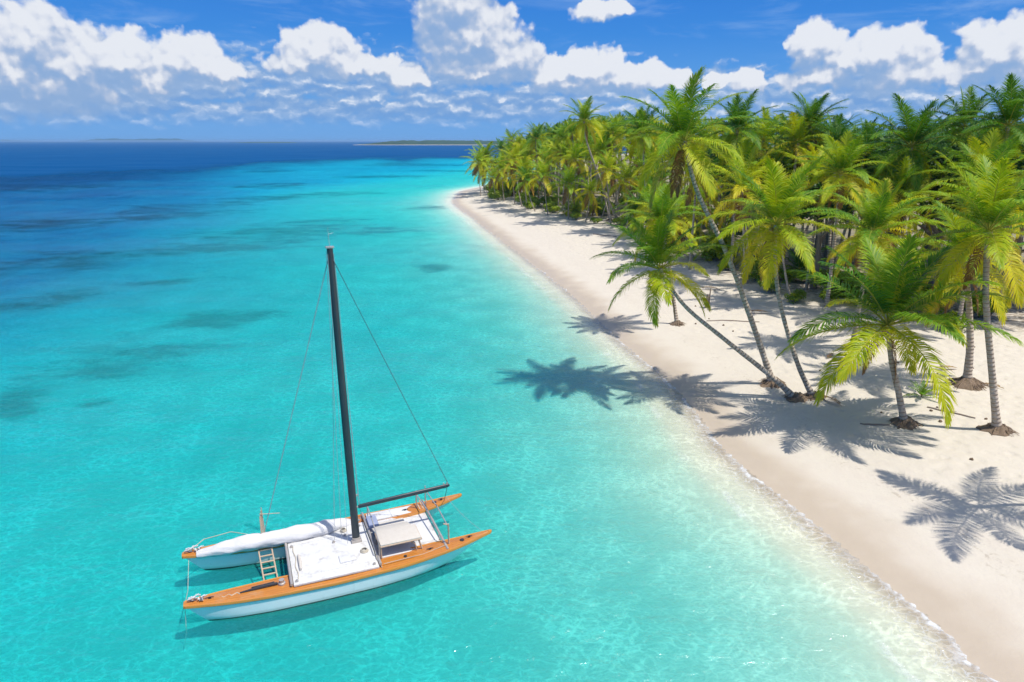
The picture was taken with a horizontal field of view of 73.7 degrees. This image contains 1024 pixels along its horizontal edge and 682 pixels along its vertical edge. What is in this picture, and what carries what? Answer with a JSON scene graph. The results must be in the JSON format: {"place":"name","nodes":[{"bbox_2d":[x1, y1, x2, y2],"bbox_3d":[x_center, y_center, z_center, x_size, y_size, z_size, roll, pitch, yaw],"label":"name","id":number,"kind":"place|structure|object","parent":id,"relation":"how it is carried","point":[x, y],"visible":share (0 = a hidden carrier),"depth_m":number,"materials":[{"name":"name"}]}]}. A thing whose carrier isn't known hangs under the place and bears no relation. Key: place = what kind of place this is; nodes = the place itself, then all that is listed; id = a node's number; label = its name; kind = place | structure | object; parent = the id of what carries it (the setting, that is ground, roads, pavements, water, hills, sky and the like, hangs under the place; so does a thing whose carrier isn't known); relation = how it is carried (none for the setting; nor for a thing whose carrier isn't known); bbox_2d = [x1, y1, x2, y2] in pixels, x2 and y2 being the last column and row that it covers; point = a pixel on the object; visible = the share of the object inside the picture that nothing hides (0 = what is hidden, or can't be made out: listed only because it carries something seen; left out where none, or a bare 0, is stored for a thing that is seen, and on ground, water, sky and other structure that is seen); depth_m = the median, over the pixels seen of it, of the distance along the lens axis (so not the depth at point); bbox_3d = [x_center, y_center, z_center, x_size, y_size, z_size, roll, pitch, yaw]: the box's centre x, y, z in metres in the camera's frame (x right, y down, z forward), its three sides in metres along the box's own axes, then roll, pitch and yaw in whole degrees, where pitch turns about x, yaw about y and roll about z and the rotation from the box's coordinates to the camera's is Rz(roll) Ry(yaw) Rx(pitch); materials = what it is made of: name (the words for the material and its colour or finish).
{"place":"outdoors","nodes":[
{"label":"outdoors","id":0,"kind":"place"},
{"bbox_2d":[74,138,200,141],"bbox_3d":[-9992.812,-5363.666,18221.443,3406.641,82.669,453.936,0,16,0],"label":"hills","id":1,"kind":"structure","parent":0,"point":[136,140],"depth_m":18025.76,"materials":[{"name":"grey"}]},
{"bbox_2d":[358,140,507,144],"bbox_3d":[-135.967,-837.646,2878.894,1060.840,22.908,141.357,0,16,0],"label":"island","id":2,"kind":"structure","parent":0,"point":[433,142],"depth_m":2818.01,"materials":[{"name":"grey"}]},
{"bbox_2d":[0,141,997,681],"bbox_3d":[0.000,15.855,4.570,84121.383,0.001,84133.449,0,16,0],"label":"sea","id":3,"kind":"structure","parent":0,"point":[42,159],"depth_m":869.47,"materials":[{"name":"liquid"}]},
{"bbox_2d":[182,227,491,648],"bbox_3d":[-7.193,2.704,26.613,11.805,14.254,5.868,-6,18,-21],"label":"catamaran","id":4,"kind":"object","parent":3,"relation":"on","point":[331,561],"visible":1,"depth_m":26.93,"materials":[{"name":"white paint"}]},
{"bbox_2d":[0,154,1023,681],"bbox_3d":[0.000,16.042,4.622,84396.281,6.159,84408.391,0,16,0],"label":"ground","id":5,"kind":"structure","parent":0,"point":[156,328],"depth_m":38.49,"materials":[{"name":"teal liquid"}]},
{"bbox_2d":[460,147,494,195],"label":"coconut palm","id":6,"kind":"object","parent":5,"relation":"on","point":[477,157],"visible":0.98,"depth_m":201.50,"materials":[{"name":"green plant"}]},
{"bbox_2d":[468,160,494,193],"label":"coconut palm","id":7,"kind":"object","parent":5,"relation":"on","point":[482,178],"visible":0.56,"depth_m":211.16,"materials":[{"name":"green plant"}]},
{"bbox_2d":[464,139,500,172],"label":"coconut palm","id":8,"kind":"object","parent":5,"relation":"on","point":[486,150],"visible":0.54,"depth_m":213.27,"materials":[{"name":"green plant"}]},
{"bbox_2d":[479,165,502,198],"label":"coconut palm","id":9,"kind":"object","parent":5,"relation":"on","point":[491,180],"visible":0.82,"depth_m":187.57,"materials":[{"name":"green plant"}]},
{"bbox_2d":[486,137,512,183],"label":"coconut palm","id":10,"kind":"object","parent":5,"relation":"on","point":[501,145],"visible":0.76,"depth_m":202.65,"materials":[{"name":"green plant"}]},
{"bbox_2d":[483,153,517,201],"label":"coconut palm","id":11,"kind":"object","parent":5,"relation":"on","point":[501,167],"visible":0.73,"depth_m":180.61,"materials":[{"name":"green plant"}]},
{"bbox_2d":[496,155,520,204],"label":"coconut palm","id":12,"kind":"object","parent":5,"relation":"on","point":[512,177],"visible":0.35,"depth_m":170.84,"materials":[{"name":"green plant"}]},
{"bbox_2d":[497,143,531,206],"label":"coconut palm","id":13,"kind":"object","parent":5,"relation":"on","point":[515,151],"visible":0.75,"depth_m":165.42,"materials":[{"name":"green plant"}]},
{"bbox_2d":[499,154,540,208],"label":"coconut palm","id":14,"kind":"object","parent":5,"relation":"on","point":[525,162],"visible":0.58,"depth_m":157.67,"materials":[{"name":"green plant"}]},
{"bbox_2d":[506,164,542,211],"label":"coconut palm","id":15,"kind":"object","parent":5,"relation":"on","point":[527,178],"visible":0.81,"depth_m":155.02,"materials":[{"name":"green plant"}]},
{"bbox_2d":[518,122,553,197],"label":"coconut palm","id":16,"kind":"object","parent":5,"relation":"on","point":[536,134],"visible":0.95,"depth_m":183.46,"materials":[{"name":"green plant"}]},
{"bbox_2d":[520,156,564,214],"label":"coconut palm","id":17,"kind":"object","parent":5,"relation":"on","point":[544,171],"visible":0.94,"depth_m":146.69,"materials":[{"name":"green plant"}]},
{"bbox_2d":[531,146,559,202],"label":"coconut palm","id":18,"kind":"object","parent":5,"relation":"on","point":[545,155],"visible":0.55,"depth_m":168.76,"materials":[{"name":"green plant"}]},
{"bbox_2d":[530,181,561,206],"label":"young palm","id":19,"kind":"object","parent":5,"relation":"on","point":[552,194],"visible":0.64,"depth_m":165.29,"materials":[{"name":"green plant"}]},
{"bbox_2d":[541,137,567,206],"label":"coconut palm","id":20,"kind":"object","parent":5,"relation":"on","point":[556,145],"visible":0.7,"depth_m":161.35,"materials":[{"name":"green plant"}]},
{"bbox_2d":[544,125,570,196],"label":"coconut palm","id":21,"kind":"object","parent":5,"relation":"on","point":[560,135],"visible":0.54,"depth_m":176.56,"materials":[{"name":"green plant"}]},
{"bbox_2d":[548,141,573,209],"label":"coconut palm","id":22,"kind":"object","parent":5,"relation":"on","point":[564,161],"visible":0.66,"depth_m":157.51,"materials":[{"name":"green plant"}]},
{"bbox_2d":[545,164,590,218],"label":"coconut palm","id":23,"kind":"object","parent":5,"relation":"on","point":[567,180],"visible":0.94,"depth_m":138.88,"materials":[{"name":"green plant"}]},
{"bbox_2d":[553,117,586,202],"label":"coconut palm","id":24,"kind":"object","parent":5,"relation":"on","point":[572,128],"visible":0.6,"depth_m":157.56,"materials":[{"name":"green plant"}]},
{"bbox_2d":[550,138,594,203],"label":"coconut palm","id":25,"kind":"object","parent":5,"relation":"on","point":[575,152],"visible":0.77,"depth_m":143.05,"materials":[{"name":"green plant"}]},
{"bbox_2d":[560,196,589,215],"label":"young palm","id":26,"kind":"object","parent":5,"relation":"on","point":[576,206],"visible":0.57,"depth_m":144.40,"materials":[{"name":"green plant"}]},
{"bbox_2d":[560,140,593,201],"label":"coconut palm","id":27,"kind":"object","parent":5,"relation":"on","point":[583,150],"visible":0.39,"depth_m":150.72,"materials":[{"name":"green plant"}]},
{"bbox_2d":[559,96,617,221],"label":"coconut palm","id":28,"kind":"object","parent":5,"relation":"on","point":[585,114],"visible":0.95,"depth_m":127.18,"materials":[{"name":"green plant"}]},
{"bbox_2d":[571,174,609,221],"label":"coconut palm","id":29,"kind":"object","parent":5,"relation":"on","point":[589,197],"visible":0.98,"depth_m":132.21,"materials":[{"name":"green plant"}]},
{"bbox_2d":[577,132,622,220],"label":"coconut palm","id":30,"kind":"object","parent":5,"relation":"on","point":[600,145],"visible":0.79,"depth_m":135.57,"materials":[{"name":"green plant"}]},
{"bbox_2d":[585,151,629,224],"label":"coconut palm","id":31,"kind":"object","parent":5,"relation":"on","point":[608,161],"visible":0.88,"depth_m":127.08,"materials":[{"name":"green plant"}]},
{"bbox_2d":[588,128,627,213],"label":"coconut palm","id":32,"kind":"object","parent":5,"relation":"on","point":[608,138],"visible":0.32,"depth_m":141.15,"materials":[{"name":"green plant"}]},
{"bbox_2d":[595,154,630,217],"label":"coconut palm","id":33,"kind":"object","parent":5,"relation":"on","point":[613,180],"visible":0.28,"depth_m":137.13,"materials":[{"name":"green plant"}]},
{"bbox_2d":[595,112,632,215],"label":"coconut palm","id":34,"kind":"object","parent":5,"relation":"on","point":[613,130],"visible":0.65,"depth_m":139.65,"materials":[{"name":"green plant"}]},
{"bbox_2d":[599,157,648,227],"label":"coconut palm","id":35,"kind":"object","parent":5,"relation":"on","point":[626,174],"visible":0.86,"depth_m":118.02,"materials":[{"name":"green plant"}]},
{"bbox_2d":[611,190,648,231],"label":"coconut palm","id":36,"kind":"object","parent":5,"relation":"on","point":[625,219],"visible":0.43,"depth_m":113.54,"materials":[{"name":"green plant"}]},
{"bbox_2d":[614,137,656,201],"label":"coconut palm","id":37,"kind":"object","parent":5,"relation":"on","point":[627,144],"visible":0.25,"depth_m":135.26,"materials":[{"name":"green plant"}]},
{"bbox_2d":[610,106,668,226],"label":"coconut palm","id":38,"kind":"object","parent":5,"relation":"on","point":[641,146],"visible":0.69,"depth_m":112.01,"materials":[{"name":"green plant"}]},
{"bbox_2d":[617,173,671,223],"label":"coconut palm","id":39,"kind":"object","parent":5,"relation":"on","point":[642,206],"visible":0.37,"depth_m":102.34,"materials":[{"name":"green plant"}]},
{"bbox_2d":[621,141,667,219],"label":"coconut palm","id":40,"kind":"object","parent":5,"relation":"on","point":[645,157],"visible":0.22,"depth_m":122.89,"materials":[{"name":"green plant"}]},
{"bbox_2d":[632,157,684,196],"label":"coconut palm","id":41,"kind":"object","parent":5,"relation":"on","point":[665,175],"visible":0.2,"depth_m":107.54,"materials":[{"name":"green plant"}]},
{"bbox_2d":[624,184,699,250],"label":"coconut palm","id":42,"kind":"object","parent":5,"relation":"on","point":[648,210],"visible":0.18,"depth_m":92.83,"materials":[{"name":"green plant"}]},
{"bbox_2d":[612,183,713,326],"bbox_3d":[12.864,-7.439,59.867,8.091,13.087,8.267,-5,17,-17],"label":"coconut palm","id":43,"kind":"object","parent":5,"relation":"on","point":[661,205],"visible":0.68,"depth_m":58.54,"materials":[{"name":"green plant"}]},
{"bbox_2d":[646,189,719,257],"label":"coconut palm","id":44,"kind":"object","parent":5,"relation":"on","point":[684,219],"visible":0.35,"depth_m":90.24,"materials":[{"name":"green plant"}]},
{"bbox_2d":[654,141,730,269],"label":"coconut palm","id":45,"kind":"object","parent":5,"relation":"on","point":[689,197],"visible":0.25,"depth_m":81.78,"materials":[{"name":"green plant"}]},
{"bbox_2d":[607,65,786,388],"bbox_3d":[12.460,-6.593,43.824,13.343,20.514,9.249,0,16,0],"label":"coconut palm","id":46,"kind":"object","parent":5,"relation":"on","point":[682,123],"visible":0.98,"depth_m":41.51,"materials":[{"name":"green plant"}]},
{"bbox_2d":[591,209,808,402],"bbox_3d":[11.851,-2.236,44.125,14.400,12.152,8.987,12,20,34],"label":"coconut palm","id":47,"kind":"object","parent":5,"relation":"on","point":[652,246],"visible":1,"depth_m":43.93,"materials":[{"name":"green plant"}]},
{"bbox_2d":[675,176,727,250],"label":"coconut palm","id":48,"kind":"object","parent":5,"relation":"on","point":[703,195],"visible":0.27,"depth_m":95.80,"materials":[{"name":"green plant"}]},
{"bbox_2d":[683,151,728,236],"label":"coconut palm","id":49,"kind":"object","parent":5,"relation":"on","point":[715,161],"visible":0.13,"depth_m":100.49,"materials":[{"name":"green plant"}]},
{"bbox_2d":[689,116,724,204],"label":"coconut palm","id":50,"kind":"object","parent":5,"relation":"on","point":[703,133],"visible":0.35,"depth_m":112.78,"materials":[{"name":"green plant"}]},
{"bbox_2d":[692,222,739,260],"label":"young palm","id":51,"kind":"object","parent":5,"relation":"on","point":[709,231],"visible":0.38,"depth_m":91.29,"materials":[{"name":"green plant"}]},
{"bbox_2d":[701,246,736,259],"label":"shrub","id":52,"kind":"object","parent":5,"relation":"on","point":[712,252],"visible":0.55,"depth_m":90.41,"materials":[{"name":"green plant"}]},
{"bbox_2d":[700,137,754,232],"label":"broadleaf tree","id":53,"kind":"object","parent":5,"relation":"on","point":[711,156],"visible":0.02,"depth_m":104.25,"materials":[{"name":"green plant"}]},
{"bbox_2d":[700,89,781,270],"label":"coconut palm","id":54,"kind":"object","parent":5,"relation":"on","point":[737,108],"visible":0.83,"depth_m":77.38,"materials":[{"name":"green plant"}]},
{"bbox_2d":[722,234,763,266],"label":"young palm","id":55,"kind":"object","parent":5,"relation":"on","point":[737,263],"visible":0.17,"depth_m":85.22,"materials":[{"name":"green plant"}]},
{"bbox_2d":[707,139,782,263],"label":"coconut palm","id":56,"kind":"object","parent":5,"relation":"on","point":[773,156],"visible":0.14,"depth_m":85.05,"materials":[{"name":"green plant"}]},
{"bbox_2d":[699,144,795,283],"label":"coconut palm","id":57,"kind":"object","parent":5,"relation":"on","point":[739,191],"visible":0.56,"depth_m":72.52,"materials":[{"name":"green plant"}]},
{"bbox_2d":[712,139,785,255],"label":"coconut palm","id":58,"kind":"object","parent":5,"relation":"on","point":[748,148],"visible":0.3,"depth_m":77.90,"materials":[{"name":"green plant"}]},
{"bbox_2d":[722,157,791,242],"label":"coconut palm","id":59,"kind":"object","parent":5,"relation":"on","point":[731,180],"visible":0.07,"depth_m":83.48,"materials":[{"name":"green plant"}]},
{"bbox_2d":[732,105,801,243],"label":"coconut palm","id":60,"kind":"object","parent":5,"relation":"on","point":[765,125],"visible":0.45,"depth_m":86.31,"materials":[{"name":"green plant"}]},
{"bbox_2d":[697,155,858,401],"bbox_3d":[16.217,-3.671,42.571,9.136,15.474,8.589,9,19,29],"label":"coconut palm","id":61,"kind":"object","parent":5,"relation":"on","point":[781,202],"visible":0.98,"depth_m":40.98,"materials":[{"name":"green plant"}]},
{"bbox_2d":[735,185,830,301],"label":"coconut palm","id":62,"kind":"object","parent":5,"relation":"on","point":[782,258],"visible":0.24,"depth_m":66.27,"materials":[{"name":"green plant"}]},
{"bbox_2d":[754,137,819,179],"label":"coconut palm","id":63,"kind":"object","parent":5,"relation":"on","point":[786,161],"visible":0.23,"depth_m":85.49,"materials":[{"name":"green plant"}]},
{"bbox_2d":[770,268,810,281],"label":"shrub","id":64,"kind":"object","parent":5,"relation":"on","point":[781,273],"visible":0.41,"depth_m":76.12,"materials":[{"name":"green plant"}]},
{"bbox_2d":[784,289,806,303],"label":"shrub","id":65,"kind":"object","parent":5,"relation":"on","point":[795,296],"visible":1,"depth_m":67.43,"materials":[{"name":"green plant"}]},
{"bbox_2d":[761,111,836,268],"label":"coconut palm","id":66,"kind":"object","parent":5,"relation":"on","point":[795,133],"visible":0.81,"depth_m":78.52,"materials":[{"name":"green plant"}]},
{"bbox_2d":[767,240,834,283],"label":"young palm","id":67,"kind":"object","parent":5,"relation":"on","point":[800,264],"visible":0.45,"depth_m":76.49,"materials":[{"name":"green plant"}]},
{"bbox_2d":[772,91,852,260],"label":"coconut palm","id":68,"kind":"object","parent":5,"relation":"on","point":[808,110],"visible":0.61,"depth_m":79.22,"materials":[{"name":"green plant"}]},
{"bbox_2d":[791,138,844,256],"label":"coconut palm","id":69,"kind":"object","parent":5,"relation":"on","point":[825,250],"visible":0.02,"depth_m":91.66,"materials":[{"name":"green plant"}]},
{"bbox_2d":[777,175,869,289],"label":"coconut palm","id":70,"kind":"object","parent":5,"relation":"on","point":[821,235],"visible":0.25,"depth_m":70.42,"materials":[{"name":"green plant"}]},
{"bbox_2d":[778,143,869,289],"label":"coconut palm","id":71,"kind":"object","parent":5,"relation":"on","point":[814,206],"visible":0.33,"depth_m":69.78,"materials":[{"name":"green plant"}]},
{"bbox_2d":[818,290,851,302],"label":"shrub","id":72,"kind":"object","parent":5,"relation":"on","point":[833,295],"visible":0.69,"depth_m":67.20,"materials":[{"name":"green plant"}]},
{"bbox_2d":[795,114,886,269],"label":"coconut palm","id":73,"kind":"object","parent":5,"relation":"on","point":[834,135],"visible":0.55,"depth_m":76.41,"materials":[{"name":"green plant"}]},
{"bbox_2d":[809,271,872,292],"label":"shrub","id":74,"kind":"object","parent":5,"relation":"on","point":[841,278],"visible":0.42,"depth_m":69.46,"materials":[{"name":"green plant"}]},
{"bbox_2d":[809,114,873,260],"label":"coconut palm","id":75,"kind":"object","parent":5,"relation":"on","point":[823,245],"visible":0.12,"depth_m":86.11,"materials":[{"name":"green plant"}]},
{"bbox_2d":[788,130,895,306],"bbox_3d":[29.445,-10.794,62.722,9.005,16.479,9.210,9,18,27],"label":"coconut palm","id":76,"kind":"object","parent":5,"relation":"on","point":[842,158],"visible":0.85,"depth_m":60.73,"materials":[{"name":"green plant"}]},
{"bbox_2d":[830,136,900,266],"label":"palm tree","id":77,"kind":"object","parent":5,"relation":"on","point":[867,166],"visible":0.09,"depth_m":79.12,"materials":[{"name":"green plant"}]},
{"bbox_2d":[833,119,898,268],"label":"coconut palm","id":78,"kind":"object","parent":5,"relation":"on","point":[865,138],"visible":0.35,"depth_m":77.21,"materials":[{"name":"green plant"}]},
{"bbox_2d":[847,117,892,247],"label":"coconut palm","id":79,"kind":"object","parent":5,"relation":"on","point":[853,211],"visible":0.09,"depth_m":95.57,"materials":[{"name":"green plant"}]},
{"bbox_2d":[852,144,900,186],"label":"coconut palm","id":80,"kind":"object","parent":5,"relation":"on","point":[875,154],"visible":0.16,"depth_m":75.53,"materials":[{"name":"green plant"}]},
{"bbox_2d":[805,178,951,337],"bbox_3d":[26.513,-5.479,51.182,10.015,13.192,8.796,0,16,0],"label":"coconut palm","id":81,"kind":"object","parent":5,"relation":"on","point":[875,216],"visible":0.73,"depth_m":49.65,"materials":[{"name":"green plant"}]},
{"bbox_2d":[814,177,959,315],"bbox_3d":[32.847,-8.141,60.660,10.769,12.614,9.903,2,16,6],"label":"coconut palm","id":82,"kind":"object","parent":5,"relation":"on","point":[873,186],"visible":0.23,"depth_m":59.08,"materials":[{"name":"green plant"}]},
{"bbox_2d":[775,232,1023,429],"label":"coconut palm","id":83,"kind":"object","parent":5,"relation":"on","point":[892,294],"visible":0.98,"depth_m":36.92,"materials":[{"name":"green plant"}]},
{"bbox_2d":[848,154,957,282],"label":"coconut palm","id":84,"kind":"object","parent":5,"relation":"on","point":[893,177],"visible":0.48,"depth_m":62.76,"materials":[{"name":"green plant"}]},
{"bbox_2d":[853,93,975,268],"bbox_3d":[37.081,-13.222,65.010,11.111,19.513,10.370,6,17,19],"label":"coconut palm","id":85,"kind":"object","parent":5,"relation":"on","point":[914,129],"visible":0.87,"depth_m":62.34,"materials":[{"name":"green plant"}]},
{"bbox_2d":[863,134,971,247],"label":"coconut palm","id":86,"kind":"object","parent":5,"relation":"on","point":[928,150],"visible":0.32,"depth_m":64.95,"materials":[{"name":"green plant"}]},
{"bbox_2d":[876,111,961,266],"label":"coconut palm","id":87,"kind":"object","parent":5,"relation":"on","point":[927,141],"visible":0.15,"depth_m":72.18,"materials":[{"name":"green plant"}]},
{"bbox_2d":[903,380,936,397],"bbox_3d":[25.915,3.154,43.088,2.096,1.092,1.930,9,18,27],"label":"small plant","id":88,"kind":"object","parent":5,"relation":"on","point":[923,391],"visible":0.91,"depth_m":43.26,"materials":[{"name":"green plant"}]},
{"bbox_2d":[873,139,975,286],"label":"palm tree","id":89,"kind":"object","parent":5,"relation":"on","point":[936,230],"visible":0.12,"depth_m":68.01,"materials":[{"name":"green plant"}]},
{"bbox_2d":[906,206,957,270],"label":"coconut palm","id":90,"kind":"object","parent":5,"relation":"on","point":[946,238],"visible":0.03,"depth_m":75.96,"materials":[{"name":"green plant"}]},
{"bbox_2d":[882,200,1023,391],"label":"coconut palm","id":91,"kind":"object","parent":5,"relation":"on","point":[966,380],"visible":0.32,"depth_m":43.36,"materials":[{"name":"green plant"}]},
{"bbox_2d":[887,150,1023,436],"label":"coconut palm","id":92,"kind":"object","parent":5,"relation":"on","point":[1001,207],"visible":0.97,"depth_m":35.18,"materials":[{"name":"green plant"}]},
{"bbox_2d":[939,310,976,330],"bbox_3d":[37.414,-1.718,57.487,3.753,1.876,3.172,-8,18,-25],"label":"shrub","id":93,"kind":"object","parent":5,"relation":"on","point":[955,314],"visible":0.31,"depth_m":56.81,"materials":[{"name":"green plant"}]},
{"bbox_2d":[919,85,1010,267],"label":"coconut palm","id":94,"kind":"object","parent":5,"relation":"on","point":[971,100],"visible":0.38,"depth_m":67.97,"materials":[{"name":"green plant"}]},
{"bbox_2d":[912,128,1023,329],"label":"coconut palm","id":95,"kind":"object","parent":5,"relation":"on","point":[998,150],"visible":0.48,"depth_m":52.24,"materials":[{"name":"green plant"}]},
{"bbox_2d":[915,156,1023,310],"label":"palm tree","id":96,"kind":"object","parent":5,"relation":"on","point":[1019,164],"visible":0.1,"depth_m":61.49,"materials":[{"name":"green plant"}]},
{"bbox_2d":[922,177,1023,329],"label":"coconut palm","id":97,"kind":"object","parent":5,"relation":"on","point":[958,208],"visible":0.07,"depth_m":55.76,"materials":[{"name":"green plant"}]},
{"bbox_2d":[932,111,1023,264],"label":"coconut palm","id":98,"kind":"object","parent":5,"relation":"on","point":[979,132],"visible":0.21,"depth_m":63.53,"materials":[{"name":"green plant"}]},
{"bbox_2d":[938,72,1023,311],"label":"coconut palm","id":99,"kind":"object","parent":5,"relation":"on","point":[1010,108],"visible":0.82,"depth_m":56.47,"materials":[{"name":"green plant"}]},
{"bbox_2d":[963,294,1009,316],"bbox_3d":[41.860,-2.987,60.618,4.910,2.583,3.488,-3,17,-9],"label":"shrub","id":100,"kind":"object","parent":5,"relation":"on","point":[980,305],"visible":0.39,"depth_m":59.73,"materials":[{"name":"green plant"}]},
{"bbox_2d":[960,167,1023,305],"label":"coconut palm","id":101,"kind":"object","parent":5,"relation":"on","point":[1020,239],"depth_m":63.91,"materials":[{"name":"green plant"}]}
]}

